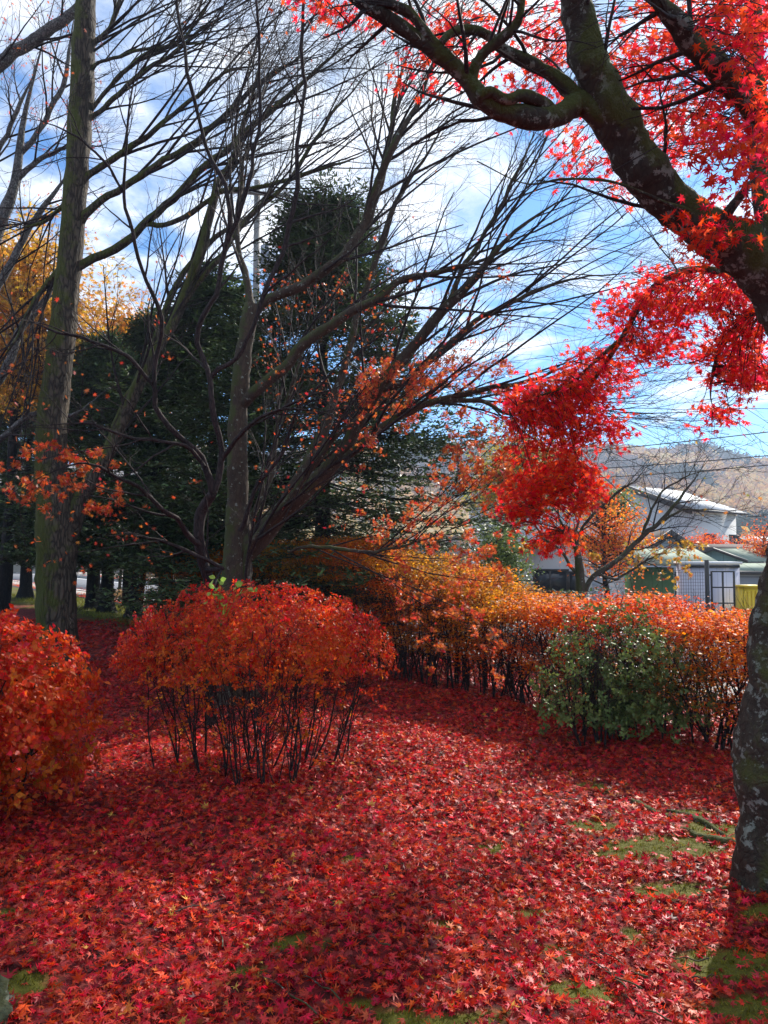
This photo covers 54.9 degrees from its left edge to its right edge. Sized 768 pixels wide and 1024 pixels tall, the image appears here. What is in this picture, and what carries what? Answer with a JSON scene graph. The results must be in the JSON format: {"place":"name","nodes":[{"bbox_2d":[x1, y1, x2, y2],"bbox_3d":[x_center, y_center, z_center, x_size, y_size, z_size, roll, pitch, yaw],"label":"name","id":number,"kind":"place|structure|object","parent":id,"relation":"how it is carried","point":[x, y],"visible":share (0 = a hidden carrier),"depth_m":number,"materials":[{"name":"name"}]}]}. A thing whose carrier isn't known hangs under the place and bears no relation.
{"place":"outdoors","nodes":[
{"label":"outdoors","id":0,"kind":"place"},
{"bbox_2d":[0,458,726,562],"bbox_3d":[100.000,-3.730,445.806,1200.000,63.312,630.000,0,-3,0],"label":"hill","id":1,"kind":"structure","parent":0,"point":[274,500],"depth_m":323.86,"materials":[{"name":"soil"}]},
{"bbox_2d":[197,435,767,564],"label":"hillside woods","id":2,"kind":"object","parent":1,"relation":"on","point":[761,487],"visible":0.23,"depth_m":301.52,"materials":[{"name":"plant"}]},
{"bbox_2d":[12,581,744,706],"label":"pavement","id":3,"kind":"structure","parent":0,"point":[80,593],"depth_m":11.10,"materials":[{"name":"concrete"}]},
{"bbox_2d":[114,589,121,596],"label":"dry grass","id":4,"kind":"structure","parent":3,"relation":"on","point":[119,594],"depth_m":25.04,"materials":[{"name":"beige plant"}]},
{"bbox_2d":[13,573,747,683],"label":"road","id":5,"kind":"structure","parent":0,"point":[81,582],"depth_m":31.16,"materials":[{"name":"grey asphalt"}]},
{"bbox_2d":[12,575,748,698],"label":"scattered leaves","id":6,"kind":"object","parent":5,"relation":"on","point":[16,584],"visible":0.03,"depth_m":25.80,"materials":[{"name":"plant"}]},
{"bbox_2d":[32,571,744,636],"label":"kerb","id":7,"kind":"structure","parent":5,"relation":"on","point":[80,576],"depth_m":42.55,"materials":[{"name":"concrete"}]},
{"bbox_2d":[0,559,767,1023],"bbox_3d":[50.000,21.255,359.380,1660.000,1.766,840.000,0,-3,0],"label":"ground","id":8,"kind":"structure","parent":0,"point":[26,609],"depth_m":3.58,"materials":[{"name":"red plant"}]},
{"bbox_2d":[0,974,14,1023],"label":"stone","id":9,"kind":"object","parent":8,"relation":"on","point":[6,1008],"visible":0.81,"depth_m":2.51,"materials":[{"name":"grey stone"}]},
{"bbox_2d":[0,386,72,535],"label":"fir tree","id":10,"kind":"object","parent":8,"relation":"on","point":[4,426],"visible":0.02,"depth_m":26.11,"materials":[{"name":"green plant"}]},
{"bbox_2d":[0,364,103,598],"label":"fir tree","id":11,"kind":"object","parent":8,"relation":"on","point":[25,589],"visible":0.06,"depth_m":24.37,"materials":[{"name":"green plant"}]},
{"bbox_2d":[0,597,113,817],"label":"azalea bush","id":12,"kind":"object","parent":8,"relation":"on","point":[32,701],"visible":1,"depth_m":4.39,"materials":[{"name":"red plant"}]},
{"bbox_2d":[13,561,119,572],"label":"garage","id":13,"kind":"structure","parent":8,"relation":"on","point":[16,568],"depth_m":54.03,"materials":[{"name":"white tile"}]},
{"bbox_2d":[0,194,144,610],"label":"autumn tree","id":14,"kind":"object","parent":8,"relation":"on","point":[6,574],"visible":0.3,"depth_m":19.86,"materials":[{"name":"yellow plant"}]},
{"bbox_2d":[0,324,171,613],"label":"fir tree","id":15,"kind":"object","parent":8,"relation":"on","point":[94,354],"visible":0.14,"depth_m":18.65,"materials":[{"name":"green plant"}]},
{"bbox_2d":[11,593,166,625],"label":"verge grass","id":16,"kind":"structure","parent":8,"relation":"on","point":[78,598],"depth_m":19.01,"materials":[{"name":"green plant"}]},
{"bbox_2d":[0,0,179,445],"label":"grey tree","id":17,"kind":"object","parent":8,"relation":"on","point":[65,18],"visible":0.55,"depth_m":12.73,"materials":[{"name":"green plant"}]},
{"bbox_2d":[0,323,190,609],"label":"fir tree","id":18,"kind":"object","parent":8,"relation":"on","point":[92,579],"visible":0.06,"depth_m":19.66,"materials":[{"name":"green plant"}]},
{"bbox_2d":[11,342,226,618],"bbox_3d":[-5.516,-1.022,17.837,5.369,7.432,5.378,7,-3,0],"label":"fir tree","id":19,"kind":"object","parent":8,"relation":"on","point":[80,543],"visible":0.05,"depth_m":16.98,"materials":[{"name":"green plant"}]},
{"bbox_2d":[78,274,160,603],"bbox_3d":[-7.775,-2.245,22.121,4.819,10.204,4.268,0,-3,0],"label":"autumn tree","id":20,"kind":"object","parent":8,"relation":"on","point":[119,320],"visible":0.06,"depth_m":21.93,"materials":[{"name":"orange plant"}]},
{"bbox_2d":[118,569,122,587],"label":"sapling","id":21,"kind":"object","parent":8,"relation":"on","point":[119,583],"depth_m":27.82,"materials":[{"name":"brown wood"}]},
{"bbox_2d":[26,302,264,618],"bbox_3d":[-5.248,-1.182,17.333,5.545,7.674,5.553,-4,-4,8],"label":"fir tree","id":22,"kind":"object","parent":8,"relation":"on","point":[137,331],"visible":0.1,"depth_m":16.68,"materials":[{"name":"green plant"}]},
{"bbox_2d":[72,249,351,580],"bbox_3d":[-3.553,-1.421,15.152,5.720,7.916,5.728,2,-3,-29],"label":"fir tree","id":23,"kind":"object","parent":8,"relation":"on","point":[206,287],"visible":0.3,"depth_m":14.44,"materials":[{"name":"green plant"}]},
{"bbox_2d":[0,0,477,727],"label":"maple tree","id":24,"kind":"object","parent":8,"relation":"on","point":[196,540],"visible":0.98,"depth_m":6.43,"materials":[{"name":"brown plant"}]},
{"bbox_2d":[104,579,407,795],"bbox_3d":[-0.955,1.220,5.589,2.063,1.438,1.910,-2,-3,28],"label":"azalea bush","id":25,"kind":"object","parent":8,"relation":"on","point":[270,645],"visible":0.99,"depth_m":5.19,"materials":[{"name":"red plant"}]},
{"bbox_2d":[204,575,257,625],"bbox_3d":[-1.093,0.632,5.240,0.386,0.376,0.126,0,-3,0],"label":"green sprig","id":26,"kind":"object","parent":25,"relation":"attached to","point":[237,584],"visible":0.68,"depth_m":5.24,"materials":[{"name":"green plant"}]},
{"bbox_2d":[0,0,519,675],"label":"forked tree","id":27,"kind":"object","parent":8,"relation":"on","point":[56,600],"visible":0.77,"depth_m":9.85,"materials":[{"name":"brown plant"}]},
{"bbox_2d":[233,179,289,454],"bbox_3d":[-4.663,-4.593,27.242,2.301,15.625,0.392,0,-3,-8],"label":"utility pole","id":28,"kind":"object","parent":8,"relation":"on","point":[257,229],"visible":0.13,"depth_m":27.45,"materials":[{"name":"grey concrete"}]},
{"bbox_2d":[0,137,211,186],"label":"power line","id":29,"kind":"object","parent":28,"relation":"attached to","point":[117,167],"visible":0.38,"depth_m":28.65,"materials":[{"name":"black metal"}]},
{"bbox_2d":[303,967,340,1000],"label":"fallen twig","id":30,"kind":"object","parent":8,"relation":"on","point":[336,995],"visible":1,"depth_m":2.71,"materials":[{"name":"brown wood"}]},
{"bbox_2d":[84,161,609,641],"bbox_3d":[-0.686,-1.826,12.320,8.310,8.436,8.673,0,-3,0],"label":"fir tree","id":31,"kind":"object","parent":8,"relation":"on","point":[386,467],"visible":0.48,"depth_m":11.73,"materials":[{"name":"green plant"}]},
{"bbox_2d":[0,618,767,1023],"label":"fallen leaves","id":32,"kind":"object","parent":8,"relation":"on","point":[238,876],"visible":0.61,"depth_m":3.67,"materials":[{"name":"red plant"}]},
{"bbox_2d":[167,897,225,912],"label":"fallen twig","id":33,"kind":"object","parent":32,"relation":"on","point":[195,905],"visible":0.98,"depth_m":3.26,"materials":[{"name":"brown wood"}]},
{"bbox_2d":[263,976,316,1014],"bbox_3d":[-0.345,1.718,2.698,0.331,0.068,0.109,-2,-4,32],"label":"fallen twig","id":34,"kind":"object","parent":32,"relation":"on","point":[307,1004],"visible":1,"depth_m":2.65,"materials":[{"name":"brown wood"}]},
{"bbox_2d":[365,934,390,945],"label":"fallen twig","id":35,"kind":"object","parent":32,"relation":"on","point":[388,944],"visible":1,"depth_m":2.98,"materials":[{"name":"brown wood"}]},
{"bbox_2d":[552,795,598,804],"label":"fallen twig","id":36,"kind":"object","parent":32,"relation":"on","point":[575,799],"visible":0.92,"depth_m":4.62,"materials":[{"name":"brown wood"}]},
{"bbox_2d":[567,950,642,988],"bbox_3d":[0.829,1.742,2.820,0.052,0.033,0.316,2,-4,-40],"label":"fallen twig","id":37,"kind":"object","parent":32,"relation":"on","point":[638,986],"visible":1,"depth_m":2.79,"materials":[{"name":"brown wood"}]},
{"bbox_2d":[589,942,648,977],"bbox_3d":[0.926,1.754,2.907,0.036,0.038,0.269,2,-4,-36],"label":"fallen twig","id":38,"kind":"object","parent":32,"relation":"on","point":[646,976],"visible":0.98,"depth_m":2.89,"materials":[{"name":"brown wood"}]},
{"bbox_2d":[621,991,671,1022],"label":"fallen twig","id":39,"kind":"object","parent":32,"relation":"on","point":[665,1018],"visible":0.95,"depth_m":2.56,"materials":[{"name":"brown wood"}]},
{"bbox_2d":[669,946,708,961],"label":"fallen twig","id":40,"kind":"object","parent":32,"relation":"on","point":[703,959],"visible":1,"depth_m":2.94,"materials":[{"name":"brown wood"}]},
{"bbox_2d":[692,966,717,979],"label":"fallen twig","id":41,"kind":"object","parent":32,"relation":"on","point":[707,976],"visible":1,"depth_m":2.81,"materials":[{"name":"brown wood"}]},
{"bbox_2d":[0,782,767,1023],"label":"moss","id":42,"kind":"object","parent":8,"relation":"on","point":[598,986],"visible":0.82,"depth_m":3.01,"materials":[{"name":"green plant"}]},
{"bbox_2d":[391,408,394,529],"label":"utility pole","id":43,"kind":"object","parent":8,"relation":"on","point":[392,486],"depth_m":44.03,"materials":[{"name":"grey concrete"}]},
{"bbox_2d":[127,532,752,750],"bbox_3d":[0.711,1.184,9.310,2.420,2.156,18.332,2,-4,-39],"label":"hedge","id":44,"kind":"object","parent":8,"relation":"on","point":[728,628],"visible":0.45,"depth_m":7.86,"materials":[{"name":"orange plant"}]},
{"bbox_2d":[165,0,767,707],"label":"maple tree","id":45,"kind":"object","parent":8,"relation":"on","point":[251,540],"visible":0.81,"depth_m":7.57,"materials":[{"name":"brown plant"}]},
{"bbox_2d":[460,512,544,600],"bbox_3d":[2.663,1.310,17.439,2.085,2.623,2.123,0,-3,0],"label":"evergreen shrub","id":46,"kind":"object","parent":8,"relation":"on","point":[506,555],"visible":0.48,"depth_m":17.19,"materials":[{"name":"green plant"}]},
{"bbox_2d":[444,419,587,599],"bbox_3d":[4.986,0.527,27.119,5.145,8.412,4.396,-1,-3,26],"label":"autumn tree","id":47,"kind":"object","parent":8,"relation":"on","point":[485,484],"visible":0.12,"depth_m":26.86,"materials":[{"name":"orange plant"}]},
{"bbox_2d":[267,0,767,896],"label":"maple tree","id":48,"kind":"object","parent":8,"relation":"on","point":[725,242],"visible":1,"depth_m":3.50,"materials":[{"name":"red plant"}]},
{"bbox_2d":[461,491,586,582],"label":"grey house","id":49,"kind":"structure","parent":8,"relation":"on","point":[530,535],"depth_m":34.06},
{"bbox_2d":[512,525,591,605],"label":"house","id":50,"kind":"structure","parent":8,"relation":"on","point":[565,579],"depth_m":26.00,"materials":[{"name":"white tile"}]},
{"bbox_2d":[533,569,568,592],"bbox_3d":[5.854,2.415,26.013,1.270,0.820,0.090,-1,-3,15],"label":"window","id":51,"kind":"structure","parent":50,"relation":"in","point":[559,580],"depth_m":25.99,"materials":[{"name":"black glass"}]},
{"bbox_2d":[568,571,575,593],"bbox_3d":[6.675,2.453,25.791,0.570,0.770,0.090,-1,-3,15],"label":"window","id":52,"kind":"structure","parent":50,"relation":"in","point":[571,577],"depth_m":25.81,"materials":[{"name":"black glass"}]},
{"bbox_2d":[586,501,591,600],"bbox_3d":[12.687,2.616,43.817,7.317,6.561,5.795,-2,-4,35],"label":"utility pole","id":53,"kind":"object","parent":8,"relation":"on","point":[589,568],"depth_m":41.54,"materials":[{"name":"metal"}]},
{"bbox_2d":[510,475,671,602],"bbox_3d":[5.810,1.294,21.012,4.736,4.634,3.262,0,-3,0],"label":"autumn tree","id":54,"kind":"object","parent":8,"relation":"on","point":[598,545],"visible":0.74,"depth_m":20.78,"materials":[{"name":"orange plant"}]},
{"bbox_2d":[584,486,646,554],"bbox_3d":[9.810,1.910,30.913,2.616,6.228,2.744,0,-3,0],"label":"autumn tree","id":55,"kind":"object","parent":8,"relation":"on","point":[621,497],"visible":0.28,"depth_m":30.67,"materials":[{"name":"orange plant"}]},
{"bbox_2d":[604,961,626,988],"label":"fallen twig","id":56,"kind":"object","parent":8,"relation":"on","point":[622,983],"visible":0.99,"depth_m":2.76,"materials":[{"name":"brown wood"}]},
{"bbox_2d":[474,421,767,644],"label":"bare tree","id":57,"kind":"object","parent":8,"relation":"on","point":[578,570],"visible":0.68,"depth_m":11.97,"materials":[{"name":"brown plant"}]},
{"bbox_2d":[524,597,722,747],"bbox_3d":[1.933,1.331,6.133,1.664,1.272,0.991,0,-3,0],"label":"rhododendron bush","id":58,"kind":"object","parent":8,"relation":"on","point":[615,711],"visible":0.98,"depth_m":6.02,"materials":[{"name":"green plant"}]},
{"bbox_2d":[588,530,698,602],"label":"blue house","id":59,"kind":"structure","parent":8,"relation":"on","point":[664,543],"depth_m":29.98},
{"bbox_2d":[624,795,681,820],"bbox_3d":[1.653,1.867,4.607,0.082,0.090,0.572,1,-3,-21],"label":"tree root","id":60,"kind":"object","parent":8,"relation":"on","point":[647,807],"visible":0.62,"depth_m":4.62,"materials":[{"name":"brown wood"}]},
{"bbox_2d":[588,485,747,586],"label":"white house","id":61,"kind":"structure","parent":8,"relation":"on","point":[711,528],"depth_m":37.23,"materials":[{"name":"metal"}]},
{"bbox_2d":[704,534,716,541],"bbox_3d":[16.257,1.629,36.807,1.120,1.070,0.090,3,-4,-40],"label":"window","id":62,"kind":"structure","parent":61,"relation":"in","point":[713,536],"depth_m":36.82,"materials":[{"name":"grey glass"}]},
{"bbox_2d":[729,535,739,543],"bbox_3d":[18.249,1.716,38.476,1.120,1.070,0.090,3,-4,-40],"label":"window","id":63,"kind":"structure","parent":61,"relation":"in","point":[735,537],"depth_m":38.46,"materials":[{"name":"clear glass"}]},
{"bbox_2d":[624,549,716,614],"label":"green shed","id":64,"kind":"structure","parent":8,"relation":"on","point":[649,581],"depth_m":21.93,"materials":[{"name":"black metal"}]},
{"bbox_2d":[632,588,659,614],"bbox_3d":[7.744,3.247,21.825,0.800,2.000,0.050,0,-3,0],"label":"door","id":65,"kind":"structure","parent":64,"relation":"in","point":[644,590],"depth_m":21.85,"materials":[{"name":"green metal"}]},
{"bbox_2d":[674,572,704,611],"bbox_3d":[7.000,2.427,16.896,0.682,2.127,0.035,0,-3,0],"label":"wire fence","id":66,"kind":"object","parent":8,"relation":"on","point":[688,582],"visible":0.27,"depth_m":16.93,"materials":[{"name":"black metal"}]},
{"bbox_2d":[663,809,728,836],"bbox_3d":[1.849,1.844,4.359,0.069,0.108,0.561,1,-3,-19],"label":"tree root","id":67,"kind":"object","parent":8,"relation":"on","point":[701,820],"visible":0.7,"depth_m":4.32,"materials":[{"name":"brown wood"}]},
{"bbox_2d":[670,823,735,845],"bbox_3d":[1.758,1.816,4.123,0.416,0.100,0.143,-3,-4,44],"label":"tree root","id":68,"kind":"object","parent":8,"relation":"on","point":[706,837],"visible":0.59,"depth_m":4.04,"materials":[{"name":"brown wood"}]},
{"bbox_2d":[673,561,741,618],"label":"storage shed","id":69,"kind":"structure","parent":8,"relation":"on","point":[696,566],"depth_m":18.90,"materials":[{"name":"black metal"}]},
{"bbox_2d":[712,573,737,618],"bbox_3d":[8.707,2.796,18.840,0.684,2.498,0.080,0,-3,0],"label":"door","id":70,"kind":"structure","parent":69,"relation":"in","point":[717,577],"depth_m":18.88,"materials":[{"name":"white glass"}]},
{"bbox_2d":[683,526,735,543],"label":"autumn tree","id":71,"kind":"object","parent":8,"relation":"on","point":[709,540],"visible":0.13,"depth_m":32.70,"materials":[{"name":"orange plant"}]},
{"bbox_2d":[686,882,740,902],"bbox_3d":[1.570,1.811,3.489,0.424,0.104,0.060,1,-3,-14],"label":"tree root","id":72,"kind":"object","parent":8,"relation":"on","point":[713,888],"visible":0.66,"depth_m":3.50,"materials":[{"name":"brown wood"}]},
{"bbox_2d":[704,560,735,617],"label":"metal gate","id":73,"kind":"structure","parent":8,"relation":"on","point":[707,581],"depth_m":16.91,"materials":[{"name":"grey metal"}]},
{"bbox_2d":[681,544,761,551],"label":"brown house","id":74,"kind":"structure","parent":8,"relation":"on","point":[725,546],"depth_m":30.41,"materials":[{"name":"tile"}]},
{"bbox_2d":[702,548,765,562],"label":"teal shed","id":75,"kind":"structure","parent":8,"relation":"on","point":[741,555],"depth_m":25.85,"materials":[{"name":"green metal"}]},
{"bbox_2d":[735,585,757,616],"bbox_3d":[8.933,2.771,18.080,0.552,1.959,0.440,0,-3,0],"label":"yellow bin","id":76,"kind":"object","parent":8,"relation":"on","point":[750,592],"visible":0.35,"depth_m":17.94,"materials":[{"name":"paint"}]},
{"bbox_2d":[730,517,767,556],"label":"autumn tree","id":77,"kind":"object","parent":8,"relation":"on","point":[758,545],"visible":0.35,"depth_m":26.96,"materials":[{"name":"orange plant"}]},
{"bbox_2d":[740,563,765,584],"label":"garden shed","id":78,"kind":"structure","parent":8,"relation":"on","point":[750,573],"depth_m":22.51,"materials":[{"name":"white metal"}]},
{"bbox_2d":[740,536,767,543],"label":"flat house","id":79,"kind":"structure","parent":8,"relation":"on","point":[744,538],"depth_m":47.52,"materials":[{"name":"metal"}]},
{"bbox_2d":[0,0,767,463],"label":"sky","id":80,"kind":"structure","parent":0,"point":[473,202],"materials":[{"name":"blue"}]},
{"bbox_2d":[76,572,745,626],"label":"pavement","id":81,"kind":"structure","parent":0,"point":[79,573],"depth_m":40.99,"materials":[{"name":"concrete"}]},
{"bbox_2d":[452,376,703,391],"bbox_3d":[9.778,-5.689,31.341,16.610,1.004,0.022,-2,-4,37],"label":"power line","id":82,"kind":"object","parent":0,"point":[641,382],"visible":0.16,"depth_m":30.14,"materials":[{"name":"black metal"}]},
{"bbox_2d":[453,308,732,357],"bbox_3d":[9.828,-7.798,31.451,16.677,0.402,0.022,-2,-4,37],"label":"power line","id":83,"kind":"object","parent":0,"point":[561,342],"visible":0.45,"depth_m":33.06,"materials":[{"name":"black metal"}]},
{"bbox_2d":[482,328,715,364],"bbox_3d":[9.815,-7.190,31.419,16.660,0.354,0.022,-2,-4,37],"label":"power line","id":84,"kind":"object","parent":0,"point":[576,352],"visible":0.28,"depth_m":32.98,"materials":[{"name":"black metal"}]},
{"bbox_2d":[572,432,767,452],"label":"power line","id":85,"kind":"object","parent":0,"point":[684,441],"visible":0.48,"depth_m":23.77,"materials":[{"name":"black metal"}]},
{"bbox_2d":[590,455,767,468],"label":"power line","id":86,"kind":"object","parent":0,"point":[689,462],"visible":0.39,"depth_m":23.57,"materials":[{"name":"black metal"}]},
{"bbox_2d":[598,465,767,477],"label":"power line","id":87,"kind":"object","parent":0,"point":[689,471],"visible":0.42,"depth_m":23.62,"materials":[{"name":"black metal"}]}
]}

